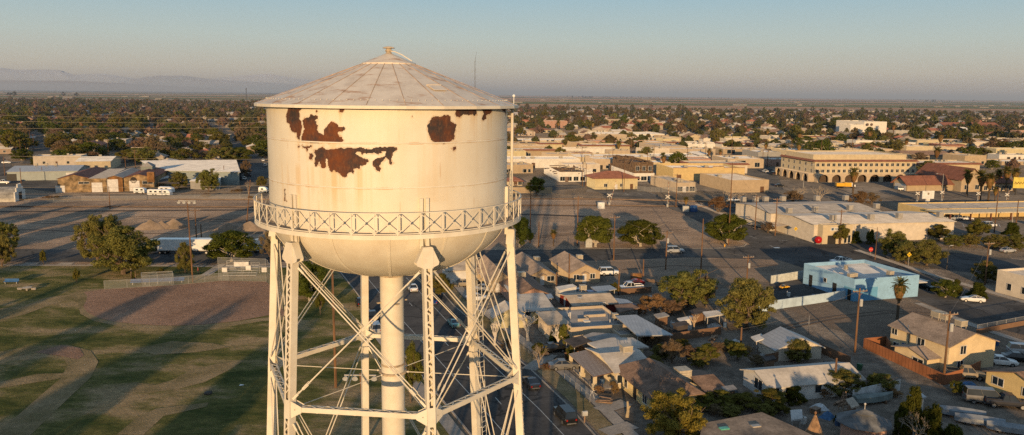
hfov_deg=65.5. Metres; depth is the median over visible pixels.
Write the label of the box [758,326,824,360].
gable house
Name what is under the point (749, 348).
bush
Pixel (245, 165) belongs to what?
bare tree
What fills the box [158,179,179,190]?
open shed
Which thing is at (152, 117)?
power line
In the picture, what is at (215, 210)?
dirt track
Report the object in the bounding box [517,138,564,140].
long white shop
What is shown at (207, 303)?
infield
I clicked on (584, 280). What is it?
door
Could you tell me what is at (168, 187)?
motorhome
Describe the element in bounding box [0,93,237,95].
farm field
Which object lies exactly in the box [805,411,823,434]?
spire
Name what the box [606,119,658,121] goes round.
long hall
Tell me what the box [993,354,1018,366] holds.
parked car
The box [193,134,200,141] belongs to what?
palm tree
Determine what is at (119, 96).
farm field
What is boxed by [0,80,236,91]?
hills
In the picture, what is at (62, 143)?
tree
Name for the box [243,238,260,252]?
box truck
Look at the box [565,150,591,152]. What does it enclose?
tile shop
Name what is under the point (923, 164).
tree
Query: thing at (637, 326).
patio roof
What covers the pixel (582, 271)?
gabled cottage
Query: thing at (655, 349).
bush
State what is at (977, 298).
parked car
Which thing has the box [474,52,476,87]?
radio mast
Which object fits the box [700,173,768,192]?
tan corner block
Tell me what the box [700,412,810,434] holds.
flat roof building
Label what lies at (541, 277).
door
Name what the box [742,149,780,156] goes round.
back warehouse
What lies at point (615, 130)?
town house
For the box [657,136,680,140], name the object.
town shop
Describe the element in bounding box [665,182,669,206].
crossing signal
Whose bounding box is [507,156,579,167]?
arcade block
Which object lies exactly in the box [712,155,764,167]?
building
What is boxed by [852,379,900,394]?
tarp fence
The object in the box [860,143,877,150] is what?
tree
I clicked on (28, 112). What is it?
tree
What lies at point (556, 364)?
parked car
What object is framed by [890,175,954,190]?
fire hall
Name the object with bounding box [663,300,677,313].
bush
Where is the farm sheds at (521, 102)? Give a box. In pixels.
[47,92,993,107]
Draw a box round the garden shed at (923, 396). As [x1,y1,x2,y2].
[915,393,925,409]
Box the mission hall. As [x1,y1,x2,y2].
[699,134,720,143]
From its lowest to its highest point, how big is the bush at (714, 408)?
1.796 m
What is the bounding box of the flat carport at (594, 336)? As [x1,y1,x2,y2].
[583,332,620,341]
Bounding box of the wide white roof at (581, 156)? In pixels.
[568,153,653,161]
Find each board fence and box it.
[620,287,651,294]
[644,327,720,341]
[765,343,850,362]
[863,336,980,384]
[976,321,1023,333]
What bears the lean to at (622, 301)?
on the yard ground at (724, 368)
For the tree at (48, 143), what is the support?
on the town ground at (710, 196)
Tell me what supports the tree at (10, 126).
on the town ground at (710, 196)
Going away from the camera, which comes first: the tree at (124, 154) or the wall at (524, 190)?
the wall at (524, 190)
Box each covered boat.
[939,405,985,416]
[954,412,1005,425]
[986,420,1023,434]
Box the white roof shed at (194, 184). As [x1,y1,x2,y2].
[189,177,220,189]
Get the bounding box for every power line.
[1,185,262,187]
[10,115,264,117]
[24,156,141,158]
[25,121,262,122]
[26,127,249,128]
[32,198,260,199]
[143,191,255,193]
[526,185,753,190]
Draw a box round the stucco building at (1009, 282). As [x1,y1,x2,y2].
[995,268,1023,298]
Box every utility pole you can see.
[190,208,197,237]
[246,180,250,221]
[331,270,336,387]
[529,190,530,242]
[568,253,569,283]
[577,196,582,244]
[610,216,617,259]
[618,268,619,294]
[662,231,672,269]
[700,219,703,268]
[728,163,732,244]
[743,255,753,278]
[753,195,760,229]
[773,198,781,235]
[853,288,867,352]
[942,311,957,373]
[984,242,994,284]
[993,187,998,232]
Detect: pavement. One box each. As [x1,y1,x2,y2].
[376,338,463,434]
[454,286,638,434]
[695,204,776,230]
[855,250,1023,302]
[915,303,1023,342]
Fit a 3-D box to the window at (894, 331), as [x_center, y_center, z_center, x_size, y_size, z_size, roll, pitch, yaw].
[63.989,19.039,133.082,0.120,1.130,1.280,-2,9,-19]
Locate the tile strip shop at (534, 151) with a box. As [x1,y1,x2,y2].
[513,147,555,155]
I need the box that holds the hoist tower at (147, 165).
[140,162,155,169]
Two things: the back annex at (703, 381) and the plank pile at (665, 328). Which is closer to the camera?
the back annex at (703, 381)
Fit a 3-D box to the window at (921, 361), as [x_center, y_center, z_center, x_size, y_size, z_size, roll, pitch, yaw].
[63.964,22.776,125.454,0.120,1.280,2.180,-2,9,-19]
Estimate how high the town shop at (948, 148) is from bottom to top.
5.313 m
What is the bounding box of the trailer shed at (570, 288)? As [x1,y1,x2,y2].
[555,284,576,302]
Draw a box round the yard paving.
[770,279,827,299]
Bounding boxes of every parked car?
[355,297,360,306]
[447,318,460,327]
[453,279,465,286]
[465,293,488,300]
[476,284,488,291]
[522,376,540,389]
[543,342,567,352]
[548,358,579,370]
[623,278,644,283]
[779,284,789,288]
[829,256,851,261]
[959,295,985,302]
[961,216,973,220]
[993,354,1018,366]
[999,247,1015,252]
[1000,350,1023,360]
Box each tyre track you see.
[24,216,253,222]
[24,218,253,224]
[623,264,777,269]
[781,310,926,326]
[786,312,929,328]
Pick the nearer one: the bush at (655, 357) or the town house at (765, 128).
the bush at (655, 357)
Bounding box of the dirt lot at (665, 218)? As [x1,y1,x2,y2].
[0,192,784,265]
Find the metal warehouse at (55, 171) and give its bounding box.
[6,163,89,180]
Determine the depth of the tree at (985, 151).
579.95 m
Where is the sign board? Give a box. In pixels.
[922,191,934,201]
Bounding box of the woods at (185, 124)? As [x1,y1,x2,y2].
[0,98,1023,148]
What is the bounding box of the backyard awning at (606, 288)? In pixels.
[591,285,616,296]
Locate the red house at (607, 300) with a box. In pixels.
[557,284,617,311]
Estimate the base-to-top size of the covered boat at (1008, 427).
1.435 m
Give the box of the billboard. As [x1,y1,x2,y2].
[1012,177,1023,194]
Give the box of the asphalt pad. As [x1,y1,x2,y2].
[697,203,735,211]
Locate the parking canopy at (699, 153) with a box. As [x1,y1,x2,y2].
[689,151,707,155]
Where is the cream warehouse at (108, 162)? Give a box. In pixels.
[75,155,120,168]
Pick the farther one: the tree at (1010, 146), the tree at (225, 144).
the tree at (1010, 146)
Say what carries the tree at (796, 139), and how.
on the town ground at (710, 196)
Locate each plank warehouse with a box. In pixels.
[55,166,106,192]
[88,168,125,191]
[106,168,138,191]
[123,167,166,190]
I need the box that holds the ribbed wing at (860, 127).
[839,124,864,133]
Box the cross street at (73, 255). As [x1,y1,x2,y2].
[2,245,799,266]
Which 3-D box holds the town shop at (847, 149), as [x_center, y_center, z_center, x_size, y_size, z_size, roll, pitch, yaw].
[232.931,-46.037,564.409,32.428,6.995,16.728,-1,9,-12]
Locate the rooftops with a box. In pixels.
[0,101,1023,121]
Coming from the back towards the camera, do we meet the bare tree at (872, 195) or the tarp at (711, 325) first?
the bare tree at (872, 195)
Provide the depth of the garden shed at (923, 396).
107.58 m
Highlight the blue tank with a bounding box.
[682,205,697,211]
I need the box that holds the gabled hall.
[680,133,700,140]
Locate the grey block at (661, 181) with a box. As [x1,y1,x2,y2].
[650,175,695,191]
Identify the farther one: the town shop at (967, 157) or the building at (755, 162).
the town shop at (967, 157)
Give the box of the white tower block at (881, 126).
[836,120,886,133]
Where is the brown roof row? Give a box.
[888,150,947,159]
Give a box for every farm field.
[0,92,1019,102]
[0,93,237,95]
[0,94,265,97]
[0,95,222,97]
[0,96,262,99]
[497,96,1004,101]
[502,98,963,103]
[509,101,725,105]
[520,104,1023,109]
[530,101,837,104]
[555,100,1023,105]
[702,103,1020,106]
[715,104,1023,108]
[848,104,986,105]
[925,102,1023,103]
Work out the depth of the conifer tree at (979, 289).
168.41 m
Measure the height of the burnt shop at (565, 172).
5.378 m
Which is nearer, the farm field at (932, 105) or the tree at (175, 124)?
the tree at (175, 124)
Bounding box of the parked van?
[962,385,1000,405]
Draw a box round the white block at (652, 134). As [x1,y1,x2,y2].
[588,132,664,136]
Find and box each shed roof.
[677,316,692,329]
[703,310,725,327]
[846,397,858,410]
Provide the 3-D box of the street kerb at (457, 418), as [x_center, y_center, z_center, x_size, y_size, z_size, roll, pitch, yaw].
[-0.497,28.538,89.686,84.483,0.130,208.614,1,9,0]
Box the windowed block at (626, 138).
[621,137,655,139]
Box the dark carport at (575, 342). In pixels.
[564,335,591,360]
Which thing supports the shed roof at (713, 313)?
on the yard ground at (724, 368)
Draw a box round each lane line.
[369,280,505,434]
[418,290,563,434]
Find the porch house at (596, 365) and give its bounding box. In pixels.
[569,343,646,390]
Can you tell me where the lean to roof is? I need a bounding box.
[160,175,168,185]
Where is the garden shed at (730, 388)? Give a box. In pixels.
[721,385,736,394]
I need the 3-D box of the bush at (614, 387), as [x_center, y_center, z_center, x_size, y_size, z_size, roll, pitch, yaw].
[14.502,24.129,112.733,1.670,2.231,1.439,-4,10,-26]
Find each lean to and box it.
[614,303,639,314]
[615,298,632,312]
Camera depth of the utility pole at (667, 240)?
193.22 m
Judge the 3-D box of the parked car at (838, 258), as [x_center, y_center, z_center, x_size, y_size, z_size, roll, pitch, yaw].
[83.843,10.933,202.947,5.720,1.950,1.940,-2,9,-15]
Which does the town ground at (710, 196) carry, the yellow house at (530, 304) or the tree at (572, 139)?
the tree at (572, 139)
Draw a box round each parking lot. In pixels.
[0,174,56,191]
[586,173,1023,201]
[953,219,1023,236]
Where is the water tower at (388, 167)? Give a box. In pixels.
[253,46,523,434]
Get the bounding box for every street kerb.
[339,271,471,434]
[443,293,595,434]
[492,248,654,249]
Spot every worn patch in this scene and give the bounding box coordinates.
[0,294,76,320]
[0,345,97,434]
[0,373,62,387]
[115,360,243,392]
[117,402,208,434]
[132,341,227,354]
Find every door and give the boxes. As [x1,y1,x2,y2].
[7,174,16,180]
[55,186,64,192]
[92,182,102,191]
[107,179,118,191]
[129,181,139,190]
[496,283,499,291]
[540,276,543,284]
[578,345,583,351]
[582,274,586,282]
[633,386,636,399]
[809,274,812,286]
[827,235,835,243]
[832,283,836,291]
[847,289,850,299]
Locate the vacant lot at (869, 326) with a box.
[786,297,1023,365]
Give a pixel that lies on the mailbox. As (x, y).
(584, 413)
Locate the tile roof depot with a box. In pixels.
[585,171,640,188]
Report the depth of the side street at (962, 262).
209.19 m
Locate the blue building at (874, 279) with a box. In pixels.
[803,260,926,301]
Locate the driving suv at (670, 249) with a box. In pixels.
[665,246,684,253]
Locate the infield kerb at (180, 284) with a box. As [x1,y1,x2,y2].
[114,281,265,288]
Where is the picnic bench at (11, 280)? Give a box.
[3,279,18,283]
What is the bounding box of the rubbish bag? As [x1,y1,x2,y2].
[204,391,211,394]
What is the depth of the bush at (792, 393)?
109.70 m
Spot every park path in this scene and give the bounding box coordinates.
[0,264,286,266]
[200,264,224,275]
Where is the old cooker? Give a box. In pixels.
[801,416,806,424]
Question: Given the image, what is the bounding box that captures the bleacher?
[223,260,259,276]
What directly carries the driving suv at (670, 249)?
on the cross street at (73, 255)
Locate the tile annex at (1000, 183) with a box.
[982,175,1012,190]
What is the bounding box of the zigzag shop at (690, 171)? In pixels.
[656,163,744,180]
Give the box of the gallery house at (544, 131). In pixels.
[529,128,550,132]
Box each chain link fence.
[24,194,230,203]
[104,273,228,288]
[141,271,173,283]
[217,257,267,280]
[977,316,1023,328]
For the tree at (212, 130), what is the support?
on the town ground at (710, 196)
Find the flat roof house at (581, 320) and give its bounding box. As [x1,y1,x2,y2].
[535,305,644,342]
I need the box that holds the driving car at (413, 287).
[407,283,417,291]
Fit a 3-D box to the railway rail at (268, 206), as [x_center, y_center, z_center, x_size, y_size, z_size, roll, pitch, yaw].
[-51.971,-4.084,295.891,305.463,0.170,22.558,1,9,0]
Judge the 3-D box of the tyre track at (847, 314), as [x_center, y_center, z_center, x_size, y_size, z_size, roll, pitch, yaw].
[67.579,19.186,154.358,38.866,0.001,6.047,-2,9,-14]
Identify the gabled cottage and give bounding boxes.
[475,255,507,292]
[516,252,558,284]
[549,251,601,283]
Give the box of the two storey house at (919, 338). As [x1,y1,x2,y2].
[888,310,999,370]
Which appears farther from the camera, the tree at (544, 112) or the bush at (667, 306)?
the tree at (544, 112)
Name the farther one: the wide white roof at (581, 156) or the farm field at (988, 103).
the farm field at (988, 103)
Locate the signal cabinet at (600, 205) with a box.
[597,202,604,208]
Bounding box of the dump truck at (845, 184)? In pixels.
[835,182,855,187]
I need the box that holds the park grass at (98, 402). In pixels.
[0,266,448,434]
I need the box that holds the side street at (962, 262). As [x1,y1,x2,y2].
[840,241,1023,273]
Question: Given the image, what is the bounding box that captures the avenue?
[577,182,1023,334]
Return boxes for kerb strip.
[446,287,621,434]
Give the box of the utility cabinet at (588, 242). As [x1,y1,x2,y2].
[585,238,592,247]
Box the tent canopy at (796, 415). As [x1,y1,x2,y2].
[790,409,802,428]
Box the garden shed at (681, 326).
[672,321,689,332]
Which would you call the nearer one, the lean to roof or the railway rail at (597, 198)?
the railway rail at (597, 198)
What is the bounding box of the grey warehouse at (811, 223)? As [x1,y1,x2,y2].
[735,195,956,243]
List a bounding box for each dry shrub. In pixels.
[708,196,729,211]
[847,191,871,203]
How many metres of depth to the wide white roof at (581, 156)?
510.90 m
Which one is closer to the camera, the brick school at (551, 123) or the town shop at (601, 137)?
the town shop at (601, 137)
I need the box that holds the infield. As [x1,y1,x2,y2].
[83,281,283,324]
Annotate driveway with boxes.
[522,354,557,370]
[593,399,631,412]
[598,421,637,434]
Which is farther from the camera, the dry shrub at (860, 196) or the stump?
the dry shrub at (860, 196)
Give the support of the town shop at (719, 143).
on the town ground at (710, 196)
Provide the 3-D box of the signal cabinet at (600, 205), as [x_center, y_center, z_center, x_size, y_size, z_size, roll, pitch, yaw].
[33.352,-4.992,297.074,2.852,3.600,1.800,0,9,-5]
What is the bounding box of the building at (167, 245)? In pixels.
[145,238,211,254]
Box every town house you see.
[0,146,17,153]
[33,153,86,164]
[81,140,107,153]
[104,137,132,142]
[131,130,141,135]
[139,151,168,163]
[186,134,207,139]
[196,148,209,158]
[199,140,218,144]
[206,134,231,141]
[208,119,216,122]
[517,131,534,135]
[555,132,566,137]
[578,128,592,133]
[592,126,606,131]
[601,126,611,131]
[608,129,626,131]
[651,123,662,129]
[746,119,754,123]
[757,142,780,146]
[759,127,775,131]
[761,123,771,127]
[769,129,785,134]
[814,136,829,139]
[836,132,853,138]
[888,130,908,132]
[897,136,914,139]
[924,128,941,132]
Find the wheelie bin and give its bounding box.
[856,363,862,370]
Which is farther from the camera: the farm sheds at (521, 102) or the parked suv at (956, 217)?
the farm sheds at (521, 102)
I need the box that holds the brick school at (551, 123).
[543,120,566,127]
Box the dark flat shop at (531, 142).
[507,141,566,146]
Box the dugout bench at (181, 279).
[130,277,184,284]
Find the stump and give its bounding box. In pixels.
[625,401,630,417]
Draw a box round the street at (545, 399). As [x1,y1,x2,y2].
[341,272,593,434]
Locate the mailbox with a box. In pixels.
[582,411,587,422]
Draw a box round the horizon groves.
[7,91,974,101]
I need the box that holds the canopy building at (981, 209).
[898,201,1023,220]
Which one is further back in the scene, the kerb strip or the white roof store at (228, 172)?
the white roof store at (228, 172)
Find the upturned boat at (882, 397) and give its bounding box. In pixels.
[852,391,892,405]
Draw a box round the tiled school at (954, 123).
[935,122,997,126]
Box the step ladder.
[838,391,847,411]
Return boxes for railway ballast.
[104,199,683,201]
[153,205,671,207]
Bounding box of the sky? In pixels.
[0,0,1023,99]
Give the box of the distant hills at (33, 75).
[0,68,314,84]
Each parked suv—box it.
[369,320,380,332]
[553,404,577,424]
[598,266,618,275]
[918,278,935,290]
[948,214,961,219]
[983,221,996,226]
[1005,341,1023,353]
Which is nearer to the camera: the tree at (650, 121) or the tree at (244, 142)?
the tree at (244, 142)
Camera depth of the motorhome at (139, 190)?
325.72 m
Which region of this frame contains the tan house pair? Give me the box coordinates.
[507,176,524,185]
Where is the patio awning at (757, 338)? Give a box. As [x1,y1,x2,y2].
[751,334,763,353]
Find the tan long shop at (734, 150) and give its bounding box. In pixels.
[713,147,770,153]
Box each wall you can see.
[509,187,551,192]
[761,290,845,311]
[771,271,802,283]
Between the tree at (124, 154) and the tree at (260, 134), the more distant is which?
the tree at (260, 134)
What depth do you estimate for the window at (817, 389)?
112.05 m
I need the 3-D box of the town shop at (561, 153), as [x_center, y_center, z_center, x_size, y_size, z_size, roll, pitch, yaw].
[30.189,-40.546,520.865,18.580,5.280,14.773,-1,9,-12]
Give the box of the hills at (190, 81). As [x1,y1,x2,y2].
[115,75,300,92]
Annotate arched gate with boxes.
[575,345,588,351]
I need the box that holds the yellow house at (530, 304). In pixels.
[488,285,555,327]
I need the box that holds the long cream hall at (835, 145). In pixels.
[830,143,860,147]
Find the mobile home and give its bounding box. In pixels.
[740,362,865,400]
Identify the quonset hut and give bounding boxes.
[0,183,25,201]
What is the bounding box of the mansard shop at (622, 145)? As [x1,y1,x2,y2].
[577,143,630,149]
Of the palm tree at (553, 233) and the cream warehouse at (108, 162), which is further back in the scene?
the cream warehouse at (108, 162)
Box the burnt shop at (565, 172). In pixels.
[544,164,594,181]
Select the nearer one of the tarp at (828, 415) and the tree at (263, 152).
the tarp at (828, 415)
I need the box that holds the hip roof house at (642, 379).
[619,358,704,409]
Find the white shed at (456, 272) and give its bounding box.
[442,261,465,283]
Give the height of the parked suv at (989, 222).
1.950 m
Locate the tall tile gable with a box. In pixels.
[915,162,979,191]
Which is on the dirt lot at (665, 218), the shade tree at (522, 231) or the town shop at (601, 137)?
the shade tree at (522, 231)
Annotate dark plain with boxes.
[0,90,279,93]
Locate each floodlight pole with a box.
[177,200,195,282]
[342,373,376,390]
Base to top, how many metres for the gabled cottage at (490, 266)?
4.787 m
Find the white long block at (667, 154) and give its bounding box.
[648,153,709,157]
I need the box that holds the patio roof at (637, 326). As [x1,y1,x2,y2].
[616,315,672,339]
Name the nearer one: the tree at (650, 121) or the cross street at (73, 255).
the cross street at (73, 255)
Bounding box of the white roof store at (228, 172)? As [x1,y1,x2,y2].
[141,160,239,184]
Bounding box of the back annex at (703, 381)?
[673,366,724,398]
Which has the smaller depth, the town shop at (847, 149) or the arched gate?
the arched gate
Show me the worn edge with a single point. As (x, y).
(81, 298)
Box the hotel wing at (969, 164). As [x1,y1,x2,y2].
[915,160,982,172]
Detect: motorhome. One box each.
[133,188,146,193]
[147,189,172,195]
[158,186,174,191]
[258,186,267,192]
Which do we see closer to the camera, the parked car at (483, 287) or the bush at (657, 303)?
the bush at (657, 303)
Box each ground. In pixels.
[0,90,1023,110]
[0,98,1023,434]
[437,256,1023,434]
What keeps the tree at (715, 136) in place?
on the town ground at (710, 196)
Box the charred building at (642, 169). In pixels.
[604,155,653,180]
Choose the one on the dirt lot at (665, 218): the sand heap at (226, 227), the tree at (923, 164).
the sand heap at (226, 227)
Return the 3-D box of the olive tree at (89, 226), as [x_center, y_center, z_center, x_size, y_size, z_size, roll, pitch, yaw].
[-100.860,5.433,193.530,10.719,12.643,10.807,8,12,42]
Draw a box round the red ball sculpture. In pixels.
[814,236,821,243]
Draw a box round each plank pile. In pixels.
[595,396,612,403]
[661,325,672,332]
[708,334,717,340]
[833,399,847,406]
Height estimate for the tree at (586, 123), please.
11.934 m
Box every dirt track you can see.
[0,209,584,216]
[18,229,171,233]
[25,193,268,195]
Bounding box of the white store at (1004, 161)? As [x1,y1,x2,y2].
[986,159,1023,164]
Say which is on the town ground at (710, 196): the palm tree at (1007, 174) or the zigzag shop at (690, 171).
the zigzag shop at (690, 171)
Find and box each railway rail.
[0,205,734,207]
[21,199,734,202]
[123,198,747,202]
[189,205,713,206]
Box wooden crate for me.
[630,272,641,278]
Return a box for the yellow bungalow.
[982,366,1023,398]
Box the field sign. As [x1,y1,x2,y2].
[234,262,248,265]
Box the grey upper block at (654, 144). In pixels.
[639,142,685,146]
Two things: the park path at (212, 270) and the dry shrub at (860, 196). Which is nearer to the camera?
the park path at (212, 270)
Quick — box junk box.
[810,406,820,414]
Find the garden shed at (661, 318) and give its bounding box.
[654,312,668,327]
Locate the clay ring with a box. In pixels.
[37,345,83,358]
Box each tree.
[0,124,15,131]
[0,129,15,135]
[0,129,27,150]
[0,221,19,243]
[0,231,17,266]
[1,114,14,122]
[2,113,17,121]
[8,148,33,159]
[12,112,24,117]
[13,125,32,133]
[13,133,29,137]
[17,141,28,148]
[23,138,39,148]
[24,109,32,116]
[36,116,51,126]
[39,249,45,264]
[42,123,64,133]
[43,135,72,147]
[45,128,63,134]
[49,139,76,150]
[50,131,73,138]
[51,149,69,155]
[52,119,66,124]
[54,144,89,153]
[60,123,72,128]
[65,119,73,125]
[70,214,120,259]
[71,128,83,134]
[71,139,88,143]
[72,268,79,282]
[73,117,87,123]
[73,134,81,138]
[79,141,103,154]
[84,125,100,137]
[84,151,99,155]
[86,225,160,274]
[91,108,101,114]
[95,133,109,141]
[97,126,109,130]
[98,147,109,155]
[99,123,115,126]
[99,213,121,243]
[106,115,122,126]
[106,127,122,132]
[106,132,120,135]
[107,138,125,148]
[113,142,130,150]
[114,150,132,162]
[115,133,136,140]
[125,147,137,159]
[126,137,145,146]
[127,146,156,162]
[130,272,136,278]
[135,114,148,124]
[142,135,165,151]
[147,129,163,134]
[149,117,160,122]
[156,268,166,277]
[158,148,170,155]
[159,147,176,157]
[160,125,176,131]
[162,136,175,143]
[165,144,179,150]
[166,122,180,132]
[168,171,187,188]
[169,148,200,159]
[170,154,182,159]
[171,154,184,159]
[174,242,194,272]
[184,125,197,133]
[189,133,205,140]
[189,141,211,150]
[189,149,203,159]
[192,117,206,126]
[193,128,206,133]
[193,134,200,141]
[195,168,219,191]
[198,151,208,159]
[201,108,208,114]
[201,229,261,261]
[203,148,226,159]
[205,127,221,134]
[209,131,230,140]
[209,145,227,148]
[218,146,239,159]
[219,142,231,146]
[230,147,254,160]
[234,125,247,131]
[239,160,251,176]
[241,139,249,145]
[246,124,259,129]
[247,134,263,144]
[250,132,266,138]
[250,140,267,156]
[256,149,267,156]
[256,176,266,186]
[258,231,270,257]
[298,260,327,300]
[315,288,324,314]
[404,341,423,402]
[491,321,500,344]
[504,216,533,246]
[515,126,525,133]
[519,314,537,340]
[525,176,544,195]
[530,343,546,369]
[541,109,548,115]
[550,229,556,246]
[551,328,561,343]
[554,147,565,151]
[558,324,570,344]
[563,136,578,144]
[574,215,613,246]
[582,120,591,127]
[616,219,664,246]
[619,115,628,122]
[626,132,636,136]
[638,147,653,154]
[640,387,707,434]
[645,117,655,124]
[655,268,718,307]
[659,152,666,162]
[668,151,688,162]
[673,122,686,133]
[688,307,708,325]
[689,314,699,329]
[702,275,717,307]
[703,113,711,119]
[704,213,748,242]
[709,119,717,127]
[709,128,724,141]
[713,277,777,329]
[723,139,734,146]
[723,189,736,204]
[749,133,761,139]
[759,139,769,143]
[760,222,774,232]
[766,117,776,124]
[783,190,803,201]
[789,125,804,134]
[790,137,805,143]
[795,141,802,149]
[796,131,803,138]
[802,141,815,149]
[811,185,830,200]
[812,139,835,149]
[813,114,823,122]
[814,123,823,129]
[829,118,838,128]
[833,224,849,243]
[835,133,848,142]
[848,167,858,193]
[851,230,861,243]
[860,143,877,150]
[861,136,876,139]
[864,130,876,137]
[865,192,881,203]
[866,127,874,135]
[866,229,875,244]
[874,142,887,147]
[876,135,890,139]
[878,228,906,257]
[883,118,890,126]
[889,139,904,149]
[890,275,910,319]
[891,122,896,132]
[891,240,919,263]
[892,401,908,434]
[899,385,923,434]
[900,410,930,434]
[909,126,925,138]
[910,152,928,159]
[912,238,949,265]
[916,160,936,169]
[917,116,926,121]
[919,401,943,434]
[928,224,950,240]
[930,117,939,124]
[930,278,960,297]
[933,147,942,159]
[935,131,943,145]
[943,234,964,247]
[943,423,963,434]
[944,126,961,138]
[954,278,963,294]
[960,232,981,246]
[961,133,972,139]
[962,146,982,154]
[962,167,973,195]
[964,115,973,121]
[965,219,991,235]
[965,282,988,298]
[969,124,983,133]
[970,260,999,280]
[975,169,986,199]
[976,147,992,154]
[978,134,989,138]
[980,234,1007,248]
[983,140,998,146]
[984,160,1000,168]
[984,172,997,201]
[992,186,999,200]
[994,141,1007,146]
[994,169,1002,178]
[1000,222,1020,236]
[1001,165,1011,191]
[1003,233,1023,249]
[1004,144,1017,147]
[1011,167,1021,191]
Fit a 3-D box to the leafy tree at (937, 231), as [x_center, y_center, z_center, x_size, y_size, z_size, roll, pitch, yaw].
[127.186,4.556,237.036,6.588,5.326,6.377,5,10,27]
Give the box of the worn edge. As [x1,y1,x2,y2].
[71,288,284,328]
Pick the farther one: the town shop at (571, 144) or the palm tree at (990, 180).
the town shop at (571, 144)
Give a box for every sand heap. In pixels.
[135,219,164,229]
[158,221,169,228]
[167,218,187,228]
[212,223,238,231]
[232,221,267,233]
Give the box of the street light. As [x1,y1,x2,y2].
[865,227,877,259]
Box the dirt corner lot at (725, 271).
[541,258,802,281]
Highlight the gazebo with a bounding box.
[836,403,891,434]
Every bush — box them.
[433,273,453,297]
[500,338,511,349]
[531,342,547,355]
[540,363,549,369]
[549,330,559,341]
[565,345,575,356]
[594,385,603,392]
[609,381,619,394]
[610,282,620,293]
[633,303,647,314]
[639,294,650,306]
[640,336,662,346]
[645,293,665,312]
[648,355,663,363]
[649,344,668,358]
[659,339,685,363]
[661,300,682,315]
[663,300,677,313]
[674,339,690,350]
[678,345,696,361]
[679,300,687,312]
[687,351,709,367]
[691,394,717,410]
[696,343,719,360]
[703,403,723,416]
[706,389,737,407]
[710,341,726,351]
[720,403,740,416]
[721,338,735,349]
[726,342,748,359]
[729,392,762,410]
[745,345,753,354]
[748,354,763,365]
[753,387,787,405]
[753,403,777,416]
[770,400,791,413]
[783,338,812,362]
[785,385,807,406]
[819,389,832,396]
[824,367,863,396]
[856,381,871,388]
[867,373,899,391]
[887,388,903,397]
[949,380,964,394]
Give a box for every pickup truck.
[0,179,9,183]
[369,310,378,320]
[617,281,643,289]
[727,197,739,201]
[945,364,985,381]
[983,392,1023,410]
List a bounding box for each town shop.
[507,142,519,146]
[507,149,525,155]
[507,161,532,173]
[519,144,547,146]
[535,141,562,148]
[542,151,574,155]
[558,162,599,172]
[563,146,614,152]
[567,140,595,146]
[575,134,599,136]
[585,156,612,168]
[587,139,604,142]
[596,135,617,141]
[601,133,626,139]
[605,148,629,152]
[614,140,637,146]
[636,146,669,152]
[650,160,670,169]
[652,157,710,161]
[656,137,678,140]
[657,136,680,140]
[663,140,679,143]
[664,147,715,156]
[677,142,714,147]
[680,159,749,172]
[685,141,714,143]
[714,141,753,146]
[720,137,749,141]
[725,136,749,138]
[759,156,780,165]
[760,135,784,138]
[760,145,790,150]
[772,148,807,153]
[779,139,811,146]
[801,134,835,139]
[813,148,867,150]
[838,146,892,151]
[847,139,872,142]
[873,140,888,142]
[893,144,932,150]
[898,153,914,158]
[908,138,942,144]
[923,141,968,146]
[929,143,965,146]
[933,146,957,149]
[942,153,986,164]
[943,139,961,141]
[957,141,988,146]
[985,147,1023,154]
[987,152,1023,158]
[1009,137,1023,140]
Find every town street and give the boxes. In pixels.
[0,155,11,186]
[22,133,53,163]
[121,122,153,160]
[203,121,268,196]
[513,184,586,195]
[725,154,784,192]
[963,191,1000,196]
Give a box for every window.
[525,309,530,317]
[547,276,554,281]
[573,274,578,279]
[590,273,594,278]
[616,374,621,383]
[624,379,627,388]
[641,176,646,180]
[642,394,646,405]
[754,376,762,391]
[814,385,821,393]
[891,328,897,335]
[912,356,923,363]
[916,337,924,345]
[956,360,963,367]
[960,345,966,354]
[992,375,1003,387]
[1006,283,1011,290]
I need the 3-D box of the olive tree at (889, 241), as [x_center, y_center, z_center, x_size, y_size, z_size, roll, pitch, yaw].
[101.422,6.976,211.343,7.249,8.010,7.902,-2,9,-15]
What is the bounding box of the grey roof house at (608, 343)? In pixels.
[587,338,648,352]
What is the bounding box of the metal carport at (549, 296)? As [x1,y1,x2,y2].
[545,293,553,303]
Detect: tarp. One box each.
[708,323,721,328]
[809,403,829,410]
[819,411,834,420]
[962,381,976,385]
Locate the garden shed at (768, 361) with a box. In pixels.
[763,355,776,366]
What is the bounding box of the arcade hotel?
[775,150,919,181]
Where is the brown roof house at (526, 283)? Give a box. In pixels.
[498,265,553,301]

